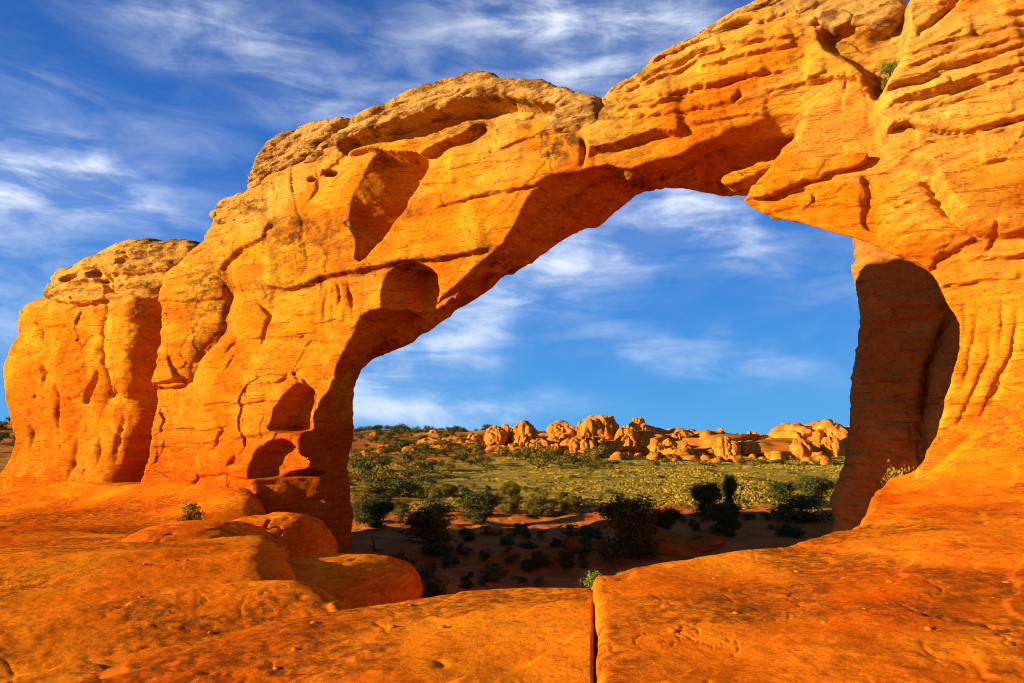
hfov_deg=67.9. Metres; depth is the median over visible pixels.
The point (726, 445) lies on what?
rock outcrop
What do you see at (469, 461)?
tree
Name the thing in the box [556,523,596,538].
shrub
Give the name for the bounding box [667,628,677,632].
stone chip
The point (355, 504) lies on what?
shrub
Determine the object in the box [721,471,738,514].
juniper
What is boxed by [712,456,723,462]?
talus rock
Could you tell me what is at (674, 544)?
rock plate
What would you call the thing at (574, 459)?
tree
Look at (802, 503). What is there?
shrub
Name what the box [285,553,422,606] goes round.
boulder
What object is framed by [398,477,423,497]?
tree
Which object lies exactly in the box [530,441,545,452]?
tree
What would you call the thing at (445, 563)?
shrub
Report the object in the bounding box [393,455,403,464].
tree
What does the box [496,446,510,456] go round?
tree
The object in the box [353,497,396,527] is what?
juniper
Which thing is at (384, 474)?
tree
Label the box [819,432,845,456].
rock outcrop
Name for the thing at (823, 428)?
rock outcrop
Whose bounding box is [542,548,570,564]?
rock plate
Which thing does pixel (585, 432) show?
rock outcrop
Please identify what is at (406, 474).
tree
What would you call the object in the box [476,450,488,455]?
tree
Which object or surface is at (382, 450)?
tree
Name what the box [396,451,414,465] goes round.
tree
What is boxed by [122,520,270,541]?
boulder
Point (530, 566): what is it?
shrub
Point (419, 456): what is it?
tree
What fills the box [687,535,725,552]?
rock plate
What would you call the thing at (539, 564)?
shrub
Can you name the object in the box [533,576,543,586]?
shrub
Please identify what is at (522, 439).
rock outcrop
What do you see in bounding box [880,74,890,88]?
shrub
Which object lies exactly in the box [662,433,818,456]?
rock outcrop
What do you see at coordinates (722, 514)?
juniper
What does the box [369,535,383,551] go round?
dead tree
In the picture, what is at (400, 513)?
shrub
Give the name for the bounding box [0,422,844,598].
ground
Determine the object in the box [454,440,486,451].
rock outcrop
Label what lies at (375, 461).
tree
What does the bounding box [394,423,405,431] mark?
tree
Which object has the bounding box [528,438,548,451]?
rock outcrop
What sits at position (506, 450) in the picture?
tree
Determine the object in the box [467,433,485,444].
rock outcrop
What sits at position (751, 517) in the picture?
shrub
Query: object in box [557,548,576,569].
shrub
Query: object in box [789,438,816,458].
rock outcrop
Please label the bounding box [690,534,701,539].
shrub
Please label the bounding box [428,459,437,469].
tree
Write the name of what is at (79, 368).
rock tower
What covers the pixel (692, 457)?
talus rock
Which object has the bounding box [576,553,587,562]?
shrub
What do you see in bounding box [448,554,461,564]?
shrub
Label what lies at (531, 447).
tree
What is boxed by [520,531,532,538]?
shrub
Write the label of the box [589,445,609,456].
tree
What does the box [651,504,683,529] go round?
juniper
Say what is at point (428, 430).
tree
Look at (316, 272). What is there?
rock arch
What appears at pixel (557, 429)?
rock outcrop
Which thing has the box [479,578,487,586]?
shrub
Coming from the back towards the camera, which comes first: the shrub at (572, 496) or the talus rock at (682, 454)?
the talus rock at (682, 454)
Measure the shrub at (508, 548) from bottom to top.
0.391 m
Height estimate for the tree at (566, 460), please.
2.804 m
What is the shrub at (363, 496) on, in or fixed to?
on the ground at (754, 533)
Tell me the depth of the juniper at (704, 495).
50.14 m
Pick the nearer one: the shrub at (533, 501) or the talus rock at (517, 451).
the shrub at (533, 501)
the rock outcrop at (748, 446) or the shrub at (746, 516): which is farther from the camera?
the rock outcrop at (748, 446)
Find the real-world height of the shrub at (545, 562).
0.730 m
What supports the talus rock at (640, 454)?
on the ground at (754, 533)
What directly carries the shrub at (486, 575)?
on the ground at (754, 533)
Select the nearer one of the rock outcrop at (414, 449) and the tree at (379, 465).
the tree at (379, 465)
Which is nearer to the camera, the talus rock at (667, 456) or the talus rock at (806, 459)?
the talus rock at (667, 456)
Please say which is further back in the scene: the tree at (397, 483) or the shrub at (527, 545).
the tree at (397, 483)
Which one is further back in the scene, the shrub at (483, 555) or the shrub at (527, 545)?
the shrub at (527, 545)
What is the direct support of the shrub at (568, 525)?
on the ground at (754, 533)
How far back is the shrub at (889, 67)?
17.64 m
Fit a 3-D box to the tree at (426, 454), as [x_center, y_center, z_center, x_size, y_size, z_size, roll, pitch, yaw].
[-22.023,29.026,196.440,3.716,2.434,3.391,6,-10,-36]
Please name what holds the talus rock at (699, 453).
on the ground at (754, 533)
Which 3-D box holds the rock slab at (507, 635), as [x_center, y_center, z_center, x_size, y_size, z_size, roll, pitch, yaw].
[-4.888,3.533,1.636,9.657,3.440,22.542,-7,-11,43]
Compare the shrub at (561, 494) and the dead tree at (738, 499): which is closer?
the dead tree at (738, 499)
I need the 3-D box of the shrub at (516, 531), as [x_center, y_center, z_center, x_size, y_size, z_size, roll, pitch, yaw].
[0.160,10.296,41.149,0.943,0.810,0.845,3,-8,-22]
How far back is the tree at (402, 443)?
245.83 m
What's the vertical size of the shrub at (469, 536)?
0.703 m
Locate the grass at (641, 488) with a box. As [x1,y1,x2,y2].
[347,452,844,509]
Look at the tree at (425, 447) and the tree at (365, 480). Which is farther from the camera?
the tree at (425, 447)
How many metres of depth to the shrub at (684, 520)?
48.00 m
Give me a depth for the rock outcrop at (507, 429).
239.85 m
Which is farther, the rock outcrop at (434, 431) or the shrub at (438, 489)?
the rock outcrop at (434, 431)
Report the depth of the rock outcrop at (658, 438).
235.81 m
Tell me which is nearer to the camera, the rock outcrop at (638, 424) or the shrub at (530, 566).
the shrub at (530, 566)
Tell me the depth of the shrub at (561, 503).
60.96 m
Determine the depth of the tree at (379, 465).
113.07 m
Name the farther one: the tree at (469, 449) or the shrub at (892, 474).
the tree at (469, 449)
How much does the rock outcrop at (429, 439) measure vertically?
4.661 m
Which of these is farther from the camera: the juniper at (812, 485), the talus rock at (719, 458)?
the talus rock at (719, 458)
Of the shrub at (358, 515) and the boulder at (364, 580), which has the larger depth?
the shrub at (358, 515)
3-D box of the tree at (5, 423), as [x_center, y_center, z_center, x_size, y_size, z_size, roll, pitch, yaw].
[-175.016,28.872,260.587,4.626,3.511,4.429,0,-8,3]
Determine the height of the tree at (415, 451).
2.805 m
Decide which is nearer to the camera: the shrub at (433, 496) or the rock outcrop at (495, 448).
the shrub at (433, 496)
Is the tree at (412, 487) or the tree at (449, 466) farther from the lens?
the tree at (449, 466)
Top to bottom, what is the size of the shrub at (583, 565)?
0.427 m
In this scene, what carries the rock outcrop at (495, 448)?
on the ground at (754, 533)
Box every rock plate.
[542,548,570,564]
[563,536,611,553]
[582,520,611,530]
[615,524,693,555]
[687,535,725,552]
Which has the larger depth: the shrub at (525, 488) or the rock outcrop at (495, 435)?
the rock outcrop at (495, 435)
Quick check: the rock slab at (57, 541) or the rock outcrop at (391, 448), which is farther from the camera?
the rock outcrop at (391, 448)
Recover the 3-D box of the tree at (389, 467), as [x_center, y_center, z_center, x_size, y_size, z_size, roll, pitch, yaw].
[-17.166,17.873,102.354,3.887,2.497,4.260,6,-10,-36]
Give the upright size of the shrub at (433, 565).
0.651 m
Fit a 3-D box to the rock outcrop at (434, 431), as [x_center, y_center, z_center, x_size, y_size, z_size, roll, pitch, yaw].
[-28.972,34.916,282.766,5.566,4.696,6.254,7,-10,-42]
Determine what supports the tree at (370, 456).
on the ground at (754, 533)
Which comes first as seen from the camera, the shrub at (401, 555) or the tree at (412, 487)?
the shrub at (401, 555)
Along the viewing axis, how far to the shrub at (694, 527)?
38.81 m
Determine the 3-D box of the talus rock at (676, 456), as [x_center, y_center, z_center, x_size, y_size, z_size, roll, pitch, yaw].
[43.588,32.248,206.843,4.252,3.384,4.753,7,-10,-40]
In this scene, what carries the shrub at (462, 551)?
on the ground at (754, 533)
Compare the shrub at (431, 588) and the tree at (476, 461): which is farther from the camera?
the tree at (476, 461)
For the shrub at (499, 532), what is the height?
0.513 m
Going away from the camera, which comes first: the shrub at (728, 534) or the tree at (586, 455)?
the shrub at (728, 534)
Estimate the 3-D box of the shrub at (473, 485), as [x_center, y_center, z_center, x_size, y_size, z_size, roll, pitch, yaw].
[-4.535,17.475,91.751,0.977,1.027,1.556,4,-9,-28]
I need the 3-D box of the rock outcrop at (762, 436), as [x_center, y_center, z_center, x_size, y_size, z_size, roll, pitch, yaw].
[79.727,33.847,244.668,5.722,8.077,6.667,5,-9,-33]
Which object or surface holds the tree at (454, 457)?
on the ground at (754, 533)
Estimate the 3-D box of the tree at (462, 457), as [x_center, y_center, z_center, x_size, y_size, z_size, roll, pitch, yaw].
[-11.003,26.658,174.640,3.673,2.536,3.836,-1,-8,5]
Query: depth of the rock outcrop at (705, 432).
241.47 m
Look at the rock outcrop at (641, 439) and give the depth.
238.27 m
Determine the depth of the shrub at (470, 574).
30.07 m
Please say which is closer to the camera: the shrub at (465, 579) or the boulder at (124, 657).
the boulder at (124, 657)
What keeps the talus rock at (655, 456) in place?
on the ground at (754, 533)
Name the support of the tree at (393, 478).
on the ground at (754, 533)
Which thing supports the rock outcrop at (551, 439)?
on the ground at (754, 533)
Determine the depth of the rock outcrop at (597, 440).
223.34 m
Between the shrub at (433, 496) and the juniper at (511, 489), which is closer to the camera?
the juniper at (511, 489)
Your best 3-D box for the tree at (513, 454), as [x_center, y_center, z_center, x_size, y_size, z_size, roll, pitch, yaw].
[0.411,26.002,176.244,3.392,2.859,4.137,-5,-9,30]
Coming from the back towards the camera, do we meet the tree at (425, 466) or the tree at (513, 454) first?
the tree at (513, 454)
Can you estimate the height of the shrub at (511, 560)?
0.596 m
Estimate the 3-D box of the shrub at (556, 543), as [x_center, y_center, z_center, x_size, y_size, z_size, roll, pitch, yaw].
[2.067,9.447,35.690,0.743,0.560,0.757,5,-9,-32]
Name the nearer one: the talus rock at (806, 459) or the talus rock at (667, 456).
the talus rock at (667, 456)
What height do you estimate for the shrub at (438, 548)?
1.113 m
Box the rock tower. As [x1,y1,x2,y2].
[0,238,200,489]
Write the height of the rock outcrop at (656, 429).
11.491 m
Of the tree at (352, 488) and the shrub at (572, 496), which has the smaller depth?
the shrub at (572, 496)
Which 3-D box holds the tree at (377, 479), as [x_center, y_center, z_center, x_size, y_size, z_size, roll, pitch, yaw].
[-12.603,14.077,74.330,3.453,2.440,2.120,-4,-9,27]
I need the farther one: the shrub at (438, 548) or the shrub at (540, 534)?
the shrub at (540, 534)
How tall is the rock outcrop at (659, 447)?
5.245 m
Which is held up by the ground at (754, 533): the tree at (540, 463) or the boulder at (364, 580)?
the tree at (540, 463)
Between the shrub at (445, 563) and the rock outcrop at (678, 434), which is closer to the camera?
the shrub at (445, 563)
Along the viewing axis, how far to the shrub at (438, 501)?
55.32 m
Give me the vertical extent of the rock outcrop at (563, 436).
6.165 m
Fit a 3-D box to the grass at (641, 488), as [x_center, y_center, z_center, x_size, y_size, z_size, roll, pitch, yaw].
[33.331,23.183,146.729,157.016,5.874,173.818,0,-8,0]
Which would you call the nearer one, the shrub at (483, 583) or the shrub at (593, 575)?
the shrub at (593, 575)
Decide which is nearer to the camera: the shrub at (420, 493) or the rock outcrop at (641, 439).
the shrub at (420, 493)
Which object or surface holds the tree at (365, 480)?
on the ground at (754, 533)
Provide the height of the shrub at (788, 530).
1.112 m
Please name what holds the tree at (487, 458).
on the ground at (754, 533)
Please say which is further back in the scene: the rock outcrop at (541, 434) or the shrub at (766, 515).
the rock outcrop at (541, 434)
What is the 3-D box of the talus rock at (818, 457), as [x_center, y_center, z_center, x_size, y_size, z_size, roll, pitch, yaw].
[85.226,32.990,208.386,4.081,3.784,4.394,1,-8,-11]
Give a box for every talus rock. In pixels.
[507,443,519,448]
[511,448,523,453]
[609,451,624,459]
[634,452,642,456]
[646,453,661,459]
[662,454,673,460]
[671,454,680,460]
[675,451,690,459]
[683,455,699,460]
[694,451,706,459]
[701,454,713,461]
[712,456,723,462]
[720,455,727,461]
[727,455,743,462]
[769,452,786,459]
[801,457,811,461]
[811,451,825,456]
[815,455,829,460]
[820,458,830,464]
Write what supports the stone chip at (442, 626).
on the rock slab at (507, 635)
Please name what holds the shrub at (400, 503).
on the ground at (754, 533)
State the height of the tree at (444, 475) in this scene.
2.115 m
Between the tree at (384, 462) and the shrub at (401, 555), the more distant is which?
the tree at (384, 462)
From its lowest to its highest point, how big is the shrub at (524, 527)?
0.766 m
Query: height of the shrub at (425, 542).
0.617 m
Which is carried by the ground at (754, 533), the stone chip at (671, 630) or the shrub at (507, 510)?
the shrub at (507, 510)
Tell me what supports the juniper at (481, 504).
on the ground at (754, 533)
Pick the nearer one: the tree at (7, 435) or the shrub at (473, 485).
the shrub at (473, 485)
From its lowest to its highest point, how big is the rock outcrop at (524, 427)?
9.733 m
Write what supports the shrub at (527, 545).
on the ground at (754, 533)
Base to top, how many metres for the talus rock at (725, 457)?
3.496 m
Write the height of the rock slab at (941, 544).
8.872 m
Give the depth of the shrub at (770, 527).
45.21 m
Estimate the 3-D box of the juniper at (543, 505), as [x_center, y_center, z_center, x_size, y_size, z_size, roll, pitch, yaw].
[2.276,12.426,57.864,3.431,1.810,3.676,-6,-10,40]
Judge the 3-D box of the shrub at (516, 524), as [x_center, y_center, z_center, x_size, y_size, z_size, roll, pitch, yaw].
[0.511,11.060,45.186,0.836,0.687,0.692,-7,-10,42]
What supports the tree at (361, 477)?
on the ground at (754, 533)
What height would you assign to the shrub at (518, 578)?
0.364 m
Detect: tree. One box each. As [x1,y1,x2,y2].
[0,421,8,428]
[0,431,12,438]
[347,458,364,468]
[348,468,361,480]
[351,485,360,495]
[352,459,374,474]
[352,475,367,484]
[353,428,361,432]
[355,434,365,438]
[362,476,373,486]
[364,467,382,477]
[365,450,375,460]
[365,473,394,487]
[367,457,383,466]
[369,464,388,476]
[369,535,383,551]
[372,459,388,465]
[373,467,396,482]
[374,465,398,477]
[375,446,387,453]
[379,436,391,441]
[384,474,404,482]
[384,476,418,496]
[388,430,397,435]
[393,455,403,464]
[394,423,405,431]
[394,441,409,446]
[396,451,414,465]
[398,467,414,480]
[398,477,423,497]
[399,450,418,454]
[401,459,411,467]
[402,458,432,476]
[410,475,424,483]
[410,476,424,484]
[412,452,425,463]
[415,463,430,472]
[418,443,434,451]
[420,449,435,456]
[424,426,433,431]
[424,477,438,487]
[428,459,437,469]
[431,439,456,450]
[437,458,444,466]
[437,468,449,478]
[442,461,455,473]
[449,456,458,462]
[450,445,461,454]
[458,453,470,461]
[460,440,476,452]
[462,459,473,464]
[469,442,488,455]
[470,454,485,466]
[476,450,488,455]
[476,460,494,469]
[482,456,493,463]
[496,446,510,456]
[498,448,509,456]
[505,448,520,458]
[517,446,534,459]
[521,445,534,456]
[525,451,550,467]
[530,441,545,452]
[536,451,551,462]
[543,449,560,460]
[551,455,573,465]
[563,452,580,463]
[580,449,593,462]
[581,464,597,467]
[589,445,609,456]
[590,450,607,464]
[735,484,745,506]
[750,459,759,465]
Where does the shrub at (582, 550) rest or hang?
on the ground at (754, 533)
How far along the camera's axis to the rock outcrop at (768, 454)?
223.61 m
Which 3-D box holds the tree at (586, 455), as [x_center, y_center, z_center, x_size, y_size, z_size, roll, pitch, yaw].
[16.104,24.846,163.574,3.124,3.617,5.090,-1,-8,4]
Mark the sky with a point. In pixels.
(121, 120)
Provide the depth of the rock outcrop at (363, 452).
201.00 m
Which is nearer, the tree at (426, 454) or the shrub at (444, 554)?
the shrub at (444, 554)
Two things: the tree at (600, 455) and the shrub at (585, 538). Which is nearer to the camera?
the shrub at (585, 538)
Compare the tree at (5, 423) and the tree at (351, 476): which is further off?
the tree at (5, 423)
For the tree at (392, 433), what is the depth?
267.29 m
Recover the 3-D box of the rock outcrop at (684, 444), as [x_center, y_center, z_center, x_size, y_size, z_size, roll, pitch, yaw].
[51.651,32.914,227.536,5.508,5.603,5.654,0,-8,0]
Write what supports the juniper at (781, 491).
on the ground at (754, 533)
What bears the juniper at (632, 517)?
on the ground at (754, 533)
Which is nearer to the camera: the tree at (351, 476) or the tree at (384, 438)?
the tree at (351, 476)
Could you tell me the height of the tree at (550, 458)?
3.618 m
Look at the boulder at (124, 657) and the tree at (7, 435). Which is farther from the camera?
the tree at (7, 435)
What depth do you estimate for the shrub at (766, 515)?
49.72 m
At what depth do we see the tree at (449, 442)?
220.46 m
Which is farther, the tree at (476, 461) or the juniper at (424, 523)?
the tree at (476, 461)
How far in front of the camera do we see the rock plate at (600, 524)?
45.35 m
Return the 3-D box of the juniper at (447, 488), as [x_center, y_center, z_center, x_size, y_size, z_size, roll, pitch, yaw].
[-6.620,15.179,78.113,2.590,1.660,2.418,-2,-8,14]
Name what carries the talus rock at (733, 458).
on the ground at (754, 533)
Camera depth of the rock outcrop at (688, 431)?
252.72 m
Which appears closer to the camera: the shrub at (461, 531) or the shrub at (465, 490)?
the shrub at (461, 531)
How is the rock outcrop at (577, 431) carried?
on the ground at (754, 533)
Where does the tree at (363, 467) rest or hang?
on the ground at (754, 533)
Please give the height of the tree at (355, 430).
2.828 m
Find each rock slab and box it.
[0,481,354,682]
[73,588,594,682]
[591,397,1023,682]
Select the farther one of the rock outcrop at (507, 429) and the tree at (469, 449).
the rock outcrop at (507, 429)
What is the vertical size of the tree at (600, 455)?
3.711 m
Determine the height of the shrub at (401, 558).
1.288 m
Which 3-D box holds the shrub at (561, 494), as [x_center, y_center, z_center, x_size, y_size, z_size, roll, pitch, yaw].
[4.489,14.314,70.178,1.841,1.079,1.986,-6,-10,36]
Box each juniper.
[350,482,397,501]
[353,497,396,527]
[394,499,459,542]
[436,482,459,494]
[457,488,502,523]
[499,478,522,509]
[517,494,560,516]
[558,498,585,514]
[590,492,665,563]
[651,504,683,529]
[684,482,725,516]
[701,501,742,535]
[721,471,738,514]
[765,481,800,502]
[792,473,836,507]
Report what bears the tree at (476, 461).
on the ground at (754, 533)
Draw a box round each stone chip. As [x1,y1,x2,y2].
[438,625,446,628]
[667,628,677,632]
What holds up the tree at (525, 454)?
on the ground at (754, 533)
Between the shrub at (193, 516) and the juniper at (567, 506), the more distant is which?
the juniper at (567, 506)
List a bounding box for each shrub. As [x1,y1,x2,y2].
[175,499,205,520]
[351,499,369,514]
[353,489,370,501]
[353,504,369,521]
[392,497,411,511]
[392,508,405,523]
[396,549,408,560]
[397,555,416,569]
[409,558,417,563]
[417,563,436,580]
[418,490,425,497]
[420,495,447,515]
[421,533,457,555]
[421,570,448,596]
[422,537,437,546]
[426,559,437,571]
[427,494,437,502]
[434,486,441,493]
[439,557,449,569]
[442,552,450,559]
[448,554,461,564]
[457,527,470,535]
[457,576,473,589]
[458,486,471,498]
[458,545,473,556]
[461,529,474,540]
[465,571,473,576]
[470,482,476,488]
[476,561,506,582]
[478,548,493,561]
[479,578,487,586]
[480,526,497,534]
[488,568,504,581]
[494,529,503,535]
[497,503,514,513]
[499,533,515,545]
[503,544,513,551]
[504,553,520,564]
[507,524,522,536]
[510,575,528,582]
[513,522,527,530]
[514,539,540,548]
[519,556,537,572]
[520,486,528,491]
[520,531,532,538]
[521,523,529,531]
[523,492,543,509]
[529,548,544,568]
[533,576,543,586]
[535,528,546,538]
[536,552,551,566]
[548,537,562,547]
[551,491,569,499]
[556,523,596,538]
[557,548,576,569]
[558,497,570,508]
[565,523,574,528]
[567,492,580,500]
[576,535,591,549]
[576,542,591,555]
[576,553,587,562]
[579,560,589,567]
[580,568,601,588]
[587,528,602,538]
[678,514,687,522]
[687,519,700,530]
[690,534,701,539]
[724,529,736,537]
[742,514,753,519]
[745,512,756,519]
[760,513,771,519]
[766,492,834,523]
[766,523,776,529]
[771,520,808,538]
[873,59,899,78]
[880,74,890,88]
[880,459,913,486]
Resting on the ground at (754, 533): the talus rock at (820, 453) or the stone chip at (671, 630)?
the talus rock at (820, 453)
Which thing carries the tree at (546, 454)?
on the ground at (754, 533)
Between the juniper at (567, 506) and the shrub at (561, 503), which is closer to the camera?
the juniper at (567, 506)
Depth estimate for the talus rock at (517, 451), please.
206.22 m
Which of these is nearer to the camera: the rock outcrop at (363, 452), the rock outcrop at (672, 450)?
the rock outcrop at (363, 452)
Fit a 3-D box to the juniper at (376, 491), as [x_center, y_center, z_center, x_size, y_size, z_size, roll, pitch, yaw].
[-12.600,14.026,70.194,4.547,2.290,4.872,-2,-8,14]
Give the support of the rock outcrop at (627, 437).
on the ground at (754, 533)
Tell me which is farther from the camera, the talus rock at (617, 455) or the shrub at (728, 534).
the talus rock at (617, 455)
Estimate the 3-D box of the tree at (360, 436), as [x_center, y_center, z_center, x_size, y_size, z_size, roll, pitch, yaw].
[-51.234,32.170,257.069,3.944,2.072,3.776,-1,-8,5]
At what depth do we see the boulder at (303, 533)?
18.35 m
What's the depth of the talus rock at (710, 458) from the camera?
207.33 m
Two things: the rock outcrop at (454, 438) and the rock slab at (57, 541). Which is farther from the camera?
the rock outcrop at (454, 438)
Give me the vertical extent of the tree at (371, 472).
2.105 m
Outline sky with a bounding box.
[0,0,909,434]
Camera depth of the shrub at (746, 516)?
49.23 m
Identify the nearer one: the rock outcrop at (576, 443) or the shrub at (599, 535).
the shrub at (599, 535)
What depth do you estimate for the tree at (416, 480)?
83.21 m
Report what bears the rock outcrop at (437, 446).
on the ground at (754, 533)
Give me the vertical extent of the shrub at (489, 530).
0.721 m
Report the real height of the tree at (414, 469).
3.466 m
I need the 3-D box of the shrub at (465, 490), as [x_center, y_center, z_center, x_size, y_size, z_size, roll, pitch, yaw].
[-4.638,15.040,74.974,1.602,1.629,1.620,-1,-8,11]
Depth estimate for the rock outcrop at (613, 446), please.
226.27 m
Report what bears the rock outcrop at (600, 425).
on the ground at (754, 533)
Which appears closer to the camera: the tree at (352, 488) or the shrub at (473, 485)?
the tree at (352, 488)
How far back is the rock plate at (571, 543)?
35.17 m
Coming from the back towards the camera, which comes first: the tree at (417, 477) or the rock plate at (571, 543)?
the tree at (417, 477)
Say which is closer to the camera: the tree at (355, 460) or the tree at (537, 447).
the tree at (355, 460)
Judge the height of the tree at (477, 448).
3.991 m
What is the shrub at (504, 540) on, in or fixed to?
on the ground at (754, 533)
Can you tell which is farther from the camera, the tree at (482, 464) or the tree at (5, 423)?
the tree at (5, 423)
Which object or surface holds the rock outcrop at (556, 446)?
on the ground at (754, 533)
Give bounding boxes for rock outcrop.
[358,450,369,456]
[377,444,399,451]
[402,446,421,453]
[417,437,442,444]
[429,429,442,433]
[430,441,457,452]
[442,436,470,442]
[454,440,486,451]
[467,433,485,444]
[484,425,506,445]
[485,445,506,452]
[502,424,510,443]
[510,420,538,443]
[511,431,548,443]
[513,433,530,446]
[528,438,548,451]
[545,420,575,439]
[546,435,560,445]
[547,443,564,454]
[559,433,570,441]
[559,436,595,454]
[574,421,581,435]
[577,430,670,454]
[580,415,618,439]
[581,427,591,437]
[589,436,607,454]
[604,440,621,453]
[613,425,638,454]
[629,417,648,430]
[638,430,667,451]
[639,425,668,432]
[649,443,666,452]
[661,447,694,454]
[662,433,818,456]
[662,438,677,447]
[667,428,695,435]
[671,428,690,440]
[677,442,693,450]
[693,430,724,437]
[711,436,741,456]
[738,440,756,455]
[757,434,766,438]
[762,450,792,458]
[767,422,812,439]
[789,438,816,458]
[804,419,849,451]
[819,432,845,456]
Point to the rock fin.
(907, 351)
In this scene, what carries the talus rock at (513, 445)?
on the ground at (754, 533)
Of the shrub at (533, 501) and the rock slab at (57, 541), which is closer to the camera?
the rock slab at (57, 541)
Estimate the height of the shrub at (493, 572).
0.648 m
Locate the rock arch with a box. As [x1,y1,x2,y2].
[140,0,1023,552]
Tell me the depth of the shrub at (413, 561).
33.12 m
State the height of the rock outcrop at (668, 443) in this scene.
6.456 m
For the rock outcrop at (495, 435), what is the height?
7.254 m
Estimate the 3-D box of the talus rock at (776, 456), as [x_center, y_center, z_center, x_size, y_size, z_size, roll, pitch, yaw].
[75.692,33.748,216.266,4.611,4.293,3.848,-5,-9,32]
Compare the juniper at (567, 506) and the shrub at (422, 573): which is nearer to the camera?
the shrub at (422, 573)
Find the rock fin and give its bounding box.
[830,238,959,532]
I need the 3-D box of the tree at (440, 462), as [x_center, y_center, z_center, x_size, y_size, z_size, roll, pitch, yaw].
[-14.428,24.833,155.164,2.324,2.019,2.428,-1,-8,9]
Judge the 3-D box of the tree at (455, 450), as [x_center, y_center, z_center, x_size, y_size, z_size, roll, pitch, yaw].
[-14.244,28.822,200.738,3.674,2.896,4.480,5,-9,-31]
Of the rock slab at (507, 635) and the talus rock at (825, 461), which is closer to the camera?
the rock slab at (507, 635)
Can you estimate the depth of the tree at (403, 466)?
142.61 m
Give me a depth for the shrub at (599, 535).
38.42 m
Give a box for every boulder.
[88,605,361,661]
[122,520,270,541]
[232,512,336,553]
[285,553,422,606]
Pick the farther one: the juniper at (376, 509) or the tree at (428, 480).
the tree at (428, 480)

